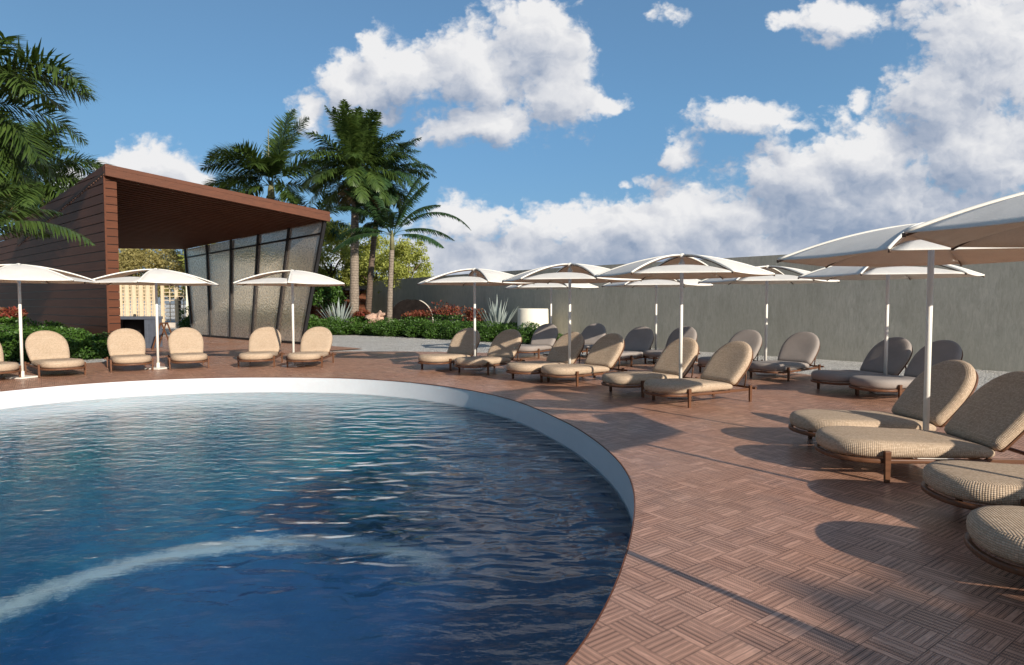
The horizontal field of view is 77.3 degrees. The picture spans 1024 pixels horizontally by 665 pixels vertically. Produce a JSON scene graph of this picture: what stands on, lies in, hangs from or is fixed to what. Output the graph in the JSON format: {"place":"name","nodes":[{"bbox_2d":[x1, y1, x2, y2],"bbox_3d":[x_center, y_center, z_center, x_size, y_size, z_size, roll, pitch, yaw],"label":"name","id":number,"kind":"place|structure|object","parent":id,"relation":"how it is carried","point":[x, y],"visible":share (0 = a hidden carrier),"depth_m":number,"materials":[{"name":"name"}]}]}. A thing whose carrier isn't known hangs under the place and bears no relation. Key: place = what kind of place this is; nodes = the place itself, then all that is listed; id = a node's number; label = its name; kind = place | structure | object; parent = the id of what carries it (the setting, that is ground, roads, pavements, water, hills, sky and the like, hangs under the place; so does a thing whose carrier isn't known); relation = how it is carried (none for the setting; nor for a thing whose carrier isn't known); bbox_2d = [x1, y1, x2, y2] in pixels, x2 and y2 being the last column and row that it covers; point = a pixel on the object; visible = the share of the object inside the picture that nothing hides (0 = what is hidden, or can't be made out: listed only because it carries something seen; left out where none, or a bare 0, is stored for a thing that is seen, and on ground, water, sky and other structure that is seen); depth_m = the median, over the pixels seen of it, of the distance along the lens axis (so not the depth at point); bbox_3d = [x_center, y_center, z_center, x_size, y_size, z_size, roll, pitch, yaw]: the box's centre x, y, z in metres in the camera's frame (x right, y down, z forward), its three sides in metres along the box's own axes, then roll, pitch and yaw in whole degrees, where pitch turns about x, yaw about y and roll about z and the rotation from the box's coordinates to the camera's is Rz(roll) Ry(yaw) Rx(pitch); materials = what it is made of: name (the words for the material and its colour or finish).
{"place":"outdoors","nodes":[
{"label":"outdoors","id":0,"kind":"place"},
{"bbox_2d":[163,322,180,327],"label":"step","id":1,"kind":"object","parent":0,"point":[172,324],"visible":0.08,"depth_m":44.58,"materials":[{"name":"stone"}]},
{"bbox_2d":[145,336,361,360],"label":"pavilion floor","id":2,"kind":"structure","parent":0,"point":[214,347],"depth_m":23.78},
{"bbox_2d":[120,314,162,347],"bbox_3d":[-14.412,-0.070,24.380,1.750,1.280,0.950,0,3,4],"label":"counter","id":3,"kind":"object","parent":2,"relation":"on","point":[145,326],"visible":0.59,"depth_m":24.33,"materials":[{"name":"grey stone"}]},
{"bbox_2d":[152,322,171,349],"bbox_3d":[-12.670,0.128,23.375,0.725,0.993,0.650,0,3,-8],"label":"folding stand","id":4,"kind":"object","parent":2,"relation":"on","point":[163,327],"visible":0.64,"depth_m":23.20,"materials":[{"name":"brown wood"}]},
{"bbox_2d":[0,164,329,343],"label":"pavilion","id":5,"kind":"structure","parent":2,"relation":"on","point":[108,210],"depth_m":25.54,"materials":[{"name":"brown wood"}]},
{"bbox_2d":[0,392,632,664],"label":"water","id":6,"kind":"structure","parent":0,"point":[270,528],"depth_m":5.67,"materials":[{"name":"blue liquid"}]},
{"bbox_2d":[0,377,634,664],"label":"pool wall","id":7,"kind":"structure","parent":0,"point":[604,462],"depth_m":13.30,"materials":[{"name":"white paint"}]},
{"bbox_2d":[309,286,366,318],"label":"shed","id":8,"kind":"structure","parent":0,"point":[362,295],"depth_m":42.92,"materials":[{"name":"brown wood"}]},
{"bbox_2d":[4,305,1009,390],"bbox_3d":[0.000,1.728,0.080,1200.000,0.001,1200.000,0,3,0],"label":"ground","id":9,"kind":"structure","parent":0,"point":[381,343],"depth_m":24.80,"materials":[{"name":"grey concrete"}]},
{"bbox_2d":[0,306,27,330],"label":"red leaf shrub","id":10,"kind":"object","parent":9,"relation":"on","point":[9,315],"visible":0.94,"depth_m":19.46,"materials":[{"name":"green plant"}]},
{"bbox_2d":[0,323,27,361],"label":"shrub","id":11,"kind":"object","parent":9,"relation":"on","point":[4,327],"visible":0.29,"depth_m":18.68,"materials":[{"name":"green plant"}]},
{"bbox_2d":[0,317,40,333],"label":"shrub","id":12,"kind":"object","parent":9,"relation":"on","point":[26,324],"visible":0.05,"depth_m":21.48,"materials":[{"name":"green plant"}]},
{"bbox_2d":[0,325,61,361],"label":"shrub","id":13,"kind":"object","parent":9,"relation":"on","point":[16,348],"visible":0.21,"depth_m":18.43,"materials":[{"name":"green plant"}]},
{"bbox_2d":[0,183,95,245],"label":"palm tree","id":14,"kind":"object","parent":9,"relation":"on","point":[14,227],"visible":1,"depth_m":16.68,"materials":[{"name":"green plant"}]},
{"bbox_2d":[0,31,100,188],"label":"palm tree","id":15,"kind":"object","parent":9,"relation":"on","point":[19,86],"visible":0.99,"depth_m":17.24,"materials":[{"name":"green plant"}]},
{"bbox_2d":[34,320,74,334],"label":"shrub","id":16,"kind":"object","parent":9,"relation":"on","point":[52,324],"visible":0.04,"depth_m":21.91,"materials":[{"name":"green plant"}]},
{"bbox_2d":[40,326,88,359],"bbox_3d":[-13.612,0.339,19.137,1.874,1.112,1.667,-1,3,-27],"label":"shrub","id":17,"kind":"object","parent":9,"relation":"on","point":[67,337],"visible":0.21,"depth_m":19.10,"materials":[{"name":"green plant"}]},
{"bbox_2d":[62,327,107,359],"bbox_3d":[-13.262,0.349,19.622,1.709,1.025,1.766,0,3,5],"label":"shrub","id":18,"kind":"object","parent":9,"relation":"on","point":[83,339],"visible":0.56,"depth_m":19.34,"materials":[{"name":"green plant"}]},
{"bbox_2d":[82,332,109,358],"bbox_3d":[-12.986,0.409,19.970,1.490,0.869,1.265,-3,4,-45],"label":"shrub","id":19,"kind":"object","parent":9,"relation":"on","point":[103,353],"visible":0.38,"depth_m":19.78,"materials":[{"name":"green plant"}]},
{"bbox_2d":[119,285,154,315],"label":"trellis screen","id":20,"kind":"object","parent":9,"relation":"on","point":[134,296],"visible":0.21,"depth_m":46.90,"materials":[{"name":"beige wood"}]},
{"bbox_2d":[118,248,180,315],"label":"garden tree","id":21,"kind":"object","parent":9,"relation":"on","point":[127,257],"visible":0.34,"depth_m":52.15,"materials":[{"name":"green plant"}]},
{"bbox_2d":[138,247,195,321],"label":"garden tree","id":22,"kind":"object","parent":9,"relation":"on","point":[172,255],"visible":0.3,"depth_m":51.76,"materials":[{"name":"green plant"}]},
{"bbox_2d":[160,285,185,321],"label":"trellis screen","id":23,"kind":"object","parent":9,"relation":"on","point":[176,296],"visible":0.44,"depth_m":47.52,"materials":[{"name":"beige wood"}]},
{"bbox_2d":[177,307,189,327],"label":"shrub","id":24,"kind":"object","parent":9,"relation":"on","point":[185,322],"visible":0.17,"depth_m":38.09,"materials":[{"name":"green plant"}]},
{"bbox_2d":[186,286,188,316],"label":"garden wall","id":25,"kind":"structure","parent":9,"relation":"on","point":[186,301],"depth_m":41.30,"materials":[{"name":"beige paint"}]},
{"bbox_2d":[178,243,214,298],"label":"garden tree","id":26,"kind":"object","parent":9,"relation":"on","point":[183,266],"depth_m":43.56,"materials":[{"name":"green plant"}]},
{"bbox_2d":[200,108,338,205],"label":"palm tree","id":27,"kind":"object","parent":9,"relation":"on","point":[272,163],"visible":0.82,"depth_m":42.03,"materials":[{"name":"green plant"}]},
{"bbox_2d":[307,314,321,329],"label":"shrub","id":28,"kind":"object","parent":9,"relation":"on","point":[312,322],"visible":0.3,"depth_m":35.16,"materials":[{"name":"green plant"}]},
{"bbox_2d":[292,193,359,306],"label":"palm tree","id":29,"kind":"object","parent":9,"relation":"on","point":[342,224],"visible":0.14,"depth_m":45.58,"materials":[{"name":"green plant"}]},
{"bbox_2d":[312,286,345,316],"bbox_3d":[-11.565,-1.557,40.148,2.322,3.092,2.241,0,3,0],"label":"garden tree","id":30,"kind":"object","parent":9,"relation":"on","point":[331,296],"visible":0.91,"depth_m":39.72,"materials":[{"name":"green plant"}]},
{"bbox_2d":[317,217,365,306],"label":"garden tree","id":31,"kind":"object","parent":9,"relation":"on","point":[324,270],"visible":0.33,"depth_m":45.63,"materials":[{"name":"green plant"}]},
{"bbox_2d":[336,234,408,299],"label":"garden tree","id":32,"kind":"object","parent":9,"relation":"on","point":[364,257],"visible":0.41,"depth_m":44.86,"materials":[{"name":"green plant"}]},
{"bbox_2d":[376,238,433,289],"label":"garden tree","id":33,"kind":"object","parent":9,"relation":"on","point":[408,256],"visible":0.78,"depth_m":42.09,"materials":[{"name":"green plant"}]},
{"bbox_2d":[333,333,523,343],"bbox_3d":[-4.125,0.103,34.972,19.835,0.001,8.967,2,3,34],"label":"planting bed","id":34,"kind":"object","parent":9,"relation":"on","point":[397,336],"visible":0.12,"depth_m":32.78,"materials":[{"name":"green plant"}]},
{"bbox_2d":[317,316,345,334],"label":"shrub","id":35,"kind":"object","parent":34,"relation":"on","point":[329,323],"visible":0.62,"depth_m":34.56,"materials":[{"name":"green plant"}]},
{"bbox_2d":[317,300,352,321],"bbox_3d":[-9.835,-1.033,36.190,2.438,2.143,2.609,0,3,0],"label":"agave plant","id":36,"kind":"object","parent":34,"relation":"on","point":[341,315],"visible":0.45,"depth_m":35.84,"materials":[{"name":"green plant"}]},
{"bbox_2d":[332,317,365,334],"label":"shrub","id":37,"kind":"object","parent":34,"relation":"on","point":[346,326],"visible":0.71,"depth_m":34.58,"materials":[{"name":"green plant"}]},
{"bbox_2d":[287,99,419,322],"bbox_3d":[-8.657,-6.219,36.059,7.122,12.747,6.837,0,3,0],"label":"palm tree","id":38,"kind":"object","parent":34,"relation":"on","point":[356,130],"visible":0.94,"depth_m":35.03,"materials":[{"name":"green plant"}]},
{"bbox_2d":[352,308,370,321],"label":"red leaf shrub","id":39,"kind":"object","parent":34,"relation":"on","point":[361,314],"visible":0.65,"depth_m":35.46,"materials":[{"name":"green plant"}]},
{"bbox_2d":[351,319,379,335],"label":"shrub","id":40,"kind":"object","parent":34,"relation":"on","point":[363,328],"visible":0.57,"depth_m":34.09,"materials":[{"name":"green plant"}]},
{"bbox_2d":[314,133,436,311],"bbox_3d":[-7.874,-5.813,37.517,7.028,11.808,6.000,0,3,0],"label":"palm tree","id":41,"kind":"object","parent":34,"relation":"on","point":[403,174],"visible":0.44,"depth_m":37.46,"materials":[{"name":"green plant"}]},
{"bbox_2d":[365,310,386,323],"bbox_3d":[-7.462,-0.652,35.023,1.281,1.146,1.258,0,3,0],"label":"boulder","id":42,"kind":"object","parent":34,"relation":"on","point":[374,317],"visible":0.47,"depth_m":34.69,"materials":[{"name":"beige stone"}]},
{"bbox_2d":[369,317,398,335],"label":"shrub","id":43,"kind":"object","parent":34,"relation":"on","point":[377,329],"visible":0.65,"depth_m":32.96,"materials":[{"name":"green plant"}]},
{"bbox_2d":[383,319,417,336],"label":"shrub","id":44,"kind":"object","parent":34,"relation":"on","point":[399,328],"visible":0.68,"depth_m":32.56,"materials":[{"name":"green plant"}]},
{"bbox_2d":[333,162,470,320],"bbox_3d":[-5.808,-4.530,34.923,7.265,9.479,4.704,0,3,0],"label":"palm tree","id":45,"kind":"object","parent":34,"relation":"on","point":[381,219],"visible":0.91,"depth_m":34.47,"materials":[{"name":"green plant"}]},
{"bbox_2d":[392,299,433,323],"bbox_3d":[-5.680,-0.938,36.346,2.492,1.904,0.400,0,3,0],"label":"dome screen","id":46,"kind":"object","parent":34,"relation":"on","point":[400,308],"visible":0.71,"depth_m":36.13,"materials":[{"name":"metal"}]},
{"bbox_2d":[401,310,430,321],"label":"red leaf shrub","id":47,"kind":"object","parent":34,"relation":"on","point":[414,314],"visible":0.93,"depth_m":34.01,"materials":[{"name":"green plant"}]},
{"bbox_2d":[403,318,437,336],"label":"shrub","id":48,"kind":"object","parent":34,"relation":"on","point":[419,328],"visible":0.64,"depth_m":31.55,"materials":[{"name":"green plant"}]},
{"bbox_2d":[422,319,457,338],"bbox_3d":[-3.410,-0.176,31.143,1.940,1.016,1.647,-3,4,-44],"label":"shrub","id":49,"kind":"object","parent":34,"relation":"on","point":[431,331],"visible":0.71,"depth_m":30.75,"materials":[{"name":"green plant"}]},
{"bbox_2d":[427,300,469,322],"bbox_3d":[-3.169,-0.704,32.371,2.538,1.882,1.994,2,3,31],"label":"red leaf shrub","id":50,"kind":"object","parent":34,"relation":"on","point":[450,312],"visible":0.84,"depth_m":32.21,"materials":[{"name":"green plant"}]},
{"bbox_2d":[439,320,465,338],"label":"shrub","id":51,"kind":"object","parent":34,"relation":"on","point":[450,331],"visible":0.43,"depth_m":29.98,"materials":[{"name":"green plant"}]},
{"bbox_2d":[455,320,487,333],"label":"shrub","id":52,"kind":"object","parent":34,"relation":"on","point":[467,324],"visible":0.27,"depth_m":29.20,"materials":[{"name":"green plant"}]},
{"bbox_2d":[461,307,487,324],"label":"red leaf shrub","id":53,"kind":"object","parent":34,"relation":"on","point":[469,316],"visible":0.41,"depth_m":30.48,"materials":[{"name":"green plant"}]},
{"bbox_2d":[479,321,510,341],"bbox_3d":[-0.711,-0.046,28.581,1.666,0.991,1.414,0,3,2],"label":"shrub","id":54,"kind":"object","parent":34,"relation":"on","point":[490,334],"visible":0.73,"depth_m":28.33,"materials":[{"name":"green plant"}]},
{"bbox_2d":[476,298,517,326],"bbox_3d":[-0.727,-0.761,30.149,2.546,2.158,2.444,-2,3,-30],"label":"agave plant","id":55,"kind":"object","parent":34,"relation":"on","point":[495,316],"visible":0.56,"depth_m":29.81,"materials":[{"name":"green plant"}]},
{"bbox_2d":[498,322,517,333],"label":"shrub","id":56,"kind":"object","parent":34,"relation":"on","point":[511,325],"visible":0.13,"depth_m":27.84,"materials":[{"name":"green plant"}]},
{"bbox_2d":[517,321,538,343],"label":"shrub","id":57,"kind":"object","parent":34,"relation":"on","point":[527,332],"visible":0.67,"depth_m":26.79,"materials":[{"name":"green plant"}]},
{"bbox_2d":[517,308,548,343],"bbox_3d":[0.909,-0.295,27.716,1.400,1.480,1.400,0,3,0],"label":"planter","id":58,"kind":"object","parent":34,"relation":"on","point":[539,316],"visible":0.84,"depth_m":27.13,"materials":[{"name":"beige paint"}]},
{"bbox_2d":[316,254,1023,371],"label":"concrete wall","id":59,"kind":"structure","parent":9,"relation":"on","point":[979,321],"depth_m":20.01,"materials":[{"name":"grey concrete"}]},
{"bbox_2d":[0,351,1023,664],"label":"pool deck","id":60,"kind":"structure","parent":0,"point":[762,533],"depth_m":4.74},
{"bbox_2d":[0,343,20,376],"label":"sun lounger","id":61,"kind":"object","parent":60,"relation":"on","point":[12,367],"visible":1,"depth_m":13.91,"materials":[{"name":"fabric"}]},
{"bbox_2d":[0,263,99,378],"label":"garden parasol","id":62,"kind":"object","parent":60,"relation":"on","point":[18,273],"visible":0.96,"depth_m":14.18,"materials":[{"name":"beige fabric"}]},
{"bbox_2d":[24,330,85,377],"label":"sun lounger","id":63,"kind":"object","parent":60,"relation":"on","point":[46,350],"visible":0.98,"depth_m":15.39,"materials":[{"name":"fabric"}]},
{"bbox_2d":[104,328,153,371],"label":"sun lounger","id":64,"kind":"object","parent":60,"relation":"on","point":[126,346],"visible":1,"depth_m":16.72,"materials":[{"name":"fabric"}]},
{"bbox_2d":[84,268,218,369],"bbox_3d":[-9.116,-0.357,16.432,3.127,2.580,2.714,1,3,15],"label":"garden parasol","id":65,"kind":"object","parent":60,"relation":"on","point":[156,277],"visible":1,"depth_m":15.98,"materials":[{"name":"beige fabric"}]},
{"bbox_2d":[165,327,208,369],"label":"sun lounger","id":66,"kind":"object","parent":60,"relation":"on","point":[185,344],"visible":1,"depth_m":17.41,"materials":[{"name":"fabric"}]},
{"bbox_2d":[237,327,284,367],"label":"sun lounger","id":67,"kind":"object","parent":60,"relation":"on","point":[264,345],"visible":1,"depth_m":17.95,"materials":[{"name":"fabric"}]},
{"bbox_2d":[233,270,344,366],"bbox_3d":[-5.862,-0.389,17.124,3.127,2.580,2.714,1,3,15],"label":"garden parasol","id":68,"kind":"object","parent":60,"relation":"on","point":[296,278],"visible":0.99,"depth_m":16.64,"materials":[{"name":"beige fabric"}]},
{"bbox_2d":[286,327,335,367],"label":"sun lounger","id":69,"kind":"object","parent":60,"relation":"on","point":[316,344],"visible":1,"depth_m":17.90,"materials":[{"name":"fabric"}]},
{"bbox_2d":[0,377,634,664],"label":"pool edge trim","id":70,"kind":"structure","parent":60,"relation":"on","point":[578,648],"depth_m":8.51,"materials":[{"name":"white concrete"}]},
{"bbox_2d":[418,328,479,370],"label":"sun lounger","id":71,"kind":"object","parent":60,"relation":"on","point":[461,343],"visible":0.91,"depth_m":17.03,"materials":[{"name":"fabric"}]},
{"bbox_2d":[417,268,534,369],"bbox_3d":[-0.950,-0.351,16.302,3.127,2.580,2.714,1,3,15],"label":"garden parasol","id":72,"kind":"object","parent":60,"relation":"on","point":[475,277],"visible":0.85,"depth_m":16.05,"materials":[{"name":"beige fabric"}]},
{"bbox_2d":[454,329,524,374],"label":"sun lounger","id":73,"kind":"object","parent":60,"relation":"on","point":[505,345],"visible":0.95,"depth_m":16.05,"materials":[{"name":"fabric"}]},
{"bbox_2d":[517,324,557,358],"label":"sun lounger","id":74,"kind":"object","parent":60,"relation":"on","point":[544,337],"visible":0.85,"depth_m":20.62,"materials":[{"name":"grey fabric"}]},
{"bbox_2d":[506,332,584,381],"bbox_3d":[0.767,0.522,14.440,2.096,1.019,1.000,-2,4,-43],"label":"sun lounger","id":75,"kind":"object","parent":60,"relation":"on","point":[558,353],"visible":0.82,"depth_m":14.59,"materials":[{"name":"fabric"}]},
{"bbox_2d":[505,283,597,354],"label":"garden parasol","id":76,"kind":"object","parent":60,"relation":"on","point":[550,286],"visible":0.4,"depth_m":20.46,"materials":[{"name":"beige fabric"}]},
{"bbox_2d":[502,263,641,379],"bbox_3d":[1.280,-0.253,14.204,3.127,2.580,2.714,1,3,15],"label":"garden parasol","id":77,"kind":"object","parent":60,"relation":"on","point":[569,273],"visible":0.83,"depth_m":14.12,"materials":[{"name":"beige fabric"}]},
{"bbox_2d":[540,333,627,385],"bbox_3d":[1.531,0.554,13.751,2.096,1.019,1.000,-2,3,-38],"label":"sun lounger","id":78,"kind":"object","parent":60,"relation":"on","point":[604,354],"visible":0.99,"depth_m":13.79,"materials":[{"name":"fabric"}]},
{"bbox_2d":[581,323,605,356],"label":"sun lounger","id":79,"kind":"object","parent":60,"relation":"on","point":[591,334],"visible":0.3,"depth_m":21.00,"materials":[{"name":"grey fabric"}]},
{"bbox_2d":[618,326,654,366],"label":"sun lounger","id":80,"kind":"object","parent":60,"relation":"on","point":[638,341],"visible":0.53,"depth_m":18.11,"materials":[{"name":"grey fabric"}]},
{"bbox_2d":[601,337,698,397],"bbox_3d":[2.638,0.628,12.169,2.096,1.019,1.000,-2,3,-31],"label":"sun lounger","id":81,"kind":"object","parent":60,"relation":"on","point":[666,365],"visible":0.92,"depth_m":12.16,"materials":[{"name":"fabric"}]},
{"bbox_2d":[602,279,712,361],"bbox_3d":[4.140,-0.448,18.400,3.127,2.580,2.714,1,3,15],"label":"garden parasol","id":82,"kind":"object","parent":60,"relation":"on","point":[655,283],"visible":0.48,"depth_m":18.04,"materials":[{"name":"beige fabric"}]},
{"bbox_2d":[644,326,699,362],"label":"sun lounger","id":83,"kind":"object","parent":60,"relation":"on","point":[689,331],"visible":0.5,"depth_m":18.50,"materials":[{"name":"grey fabric"}]},
{"bbox_2d":[594,253,774,398],"bbox_3d":[3.040,-0.128,11.507,3.127,2.580,2.714,1,3,15],"label":"garden parasol","id":84,"kind":"object","parent":60,"relation":"on","point":[681,266],"visible":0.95,"depth_m":11.39,"materials":[{"name":"beige fabric"}]},
{"bbox_2d":[643,341,756,407],"bbox_3d":[3.212,0.681,11.025,2.096,1.019,1.000,-1,3,-27],"label":"sun lounger","id":85,"kind":"object","parent":60,"relation":"on","point":[727,366],"visible":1,"depth_m":10.95,"materials":[{"name":"fabric"}]},
{"bbox_2d":[697,329,762,371],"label":"sun lounger","id":86,"kind":"object","parent":60,"relation":"on","point":[752,339],"visible":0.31,"depth_m":16.02,"materials":[{"name":"grey fabric"}]},
{"bbox_2d":[698,265,839,375],"bbox_3d":[6.000,-0.295,15.104,3.127,2.580,2.714,1,3,15],"label":"garden parasol","id":87,"kind":"object","parent":60,"relation":"on","point":[779,277],"visible":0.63,"depth_m":15.04,"materials":[{"name":"beige fabric"}]},
{"bbox_2d":[748,332,823,380],"bbox_3d":[6.191,0.516,14.568,2.096,1.019,1.000,-2,3,-38],"label":"sun lounger","id":88,"kind":"object","parent":60,"relation":"on","point":[799,351],"visible":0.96,"depth_m":14.69,"materials":[{"name":"grey fabric"}]},
{"bbox_2d":[810,337,912,394],"bbox_3d":[6.781,0.616,12.429,2.096,1.019,1.000,-1,3,-20],"label":"sun lounger","id":89,"kind":"object","parent":60,"relation":"on","point":[900,350],"visible":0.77,"depth_m":12.37,"materials":[{"name":"grey fabric"}]},
{"bbox_2d":[788,360,978,455],"bbox_3d":[4.367,0.840,7.590,2.096,1.019,1.000,0,3,-4],"label":"sun lounger","id":90,"kind":"object","parent":60,"relation":"on","point":[953,385],"visible":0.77,"depth_m":7.41,"materials":[{"name":"fabric"}]},
{"bbox_2d":[798,265,984,394],"bbox_3d":[7.030,-0.151,12.007,3.127,2.580,2.714,1,3,15],"label":"garden parasol","id":91,"kind":"object","parent":60,"relation":"on","point":[887,274],"visible":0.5,"depth_m":11.91,"materials":[{"name":"beige fabric"}]},
{"bbox_2d":[777,222,1023,458],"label":"garden parasol","id":92,"kind":"object","parent":60,"relation":"on","point":[886,247],"visible":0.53,"depth_m":7.03,"materials":[{"name":"beige fabric"}]},
{"bbox_2d":[849,340,962,397],"bbox_3d":[7.058,0.659,11.488,2.096,1.019,1.000,-1,3,-17],"label":"sun lounger","id":93,"kind":"object","parent":60,"relation":"on","point":[944,350],"visible":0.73,"depth_m":11.41,"materials":[{"name":"grey fabric"}]},
{"bbox_2d":[814,371,1023,482],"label":"sun lounger","id":94,"kind":"object","parent":60,"relation":"on","point":[986,421],"visible":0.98,"depth_m":6.20,"materials":[{"name":"fabric"}]},
{"bbox_2d":[902,191,1023,249],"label":"garden parasol","id":95,"kind":"object","parent":60,"relation":"on","point":[998,223],"visible":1,"depth_m":4.43,"materials":[{"name":"beige fabric"}]},
{"bbox_2d":[921,460,1023,509],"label":"sun lounger","id":96,"kind":"object","parent":60,"relation":"on","point":[985,483],"visible":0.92,"depth_m":4.82,"materials":[{"name":"fabric"}]},
{"bbox_2d":[964,505,1023,576],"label":"sun lounger","id":97,"kind":"object","parent":60,"relation":"on","point":[997,530],"visible":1,"depth_m":3.76,"materials":[{"name":"fabric"}]},
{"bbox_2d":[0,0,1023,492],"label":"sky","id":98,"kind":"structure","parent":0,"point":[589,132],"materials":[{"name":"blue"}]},
{"label":"patio","id":99,"kind":"structure","parent":0,"visible":0},
{"bbox_2d":[0,113,115,224],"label":"palm tree","id":100,"kind":"object","parent":99,"relation":"on","point":[47,192],"visible":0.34,"depth_m":32.37,"materials":[{"name":"green plant"}]}
]}

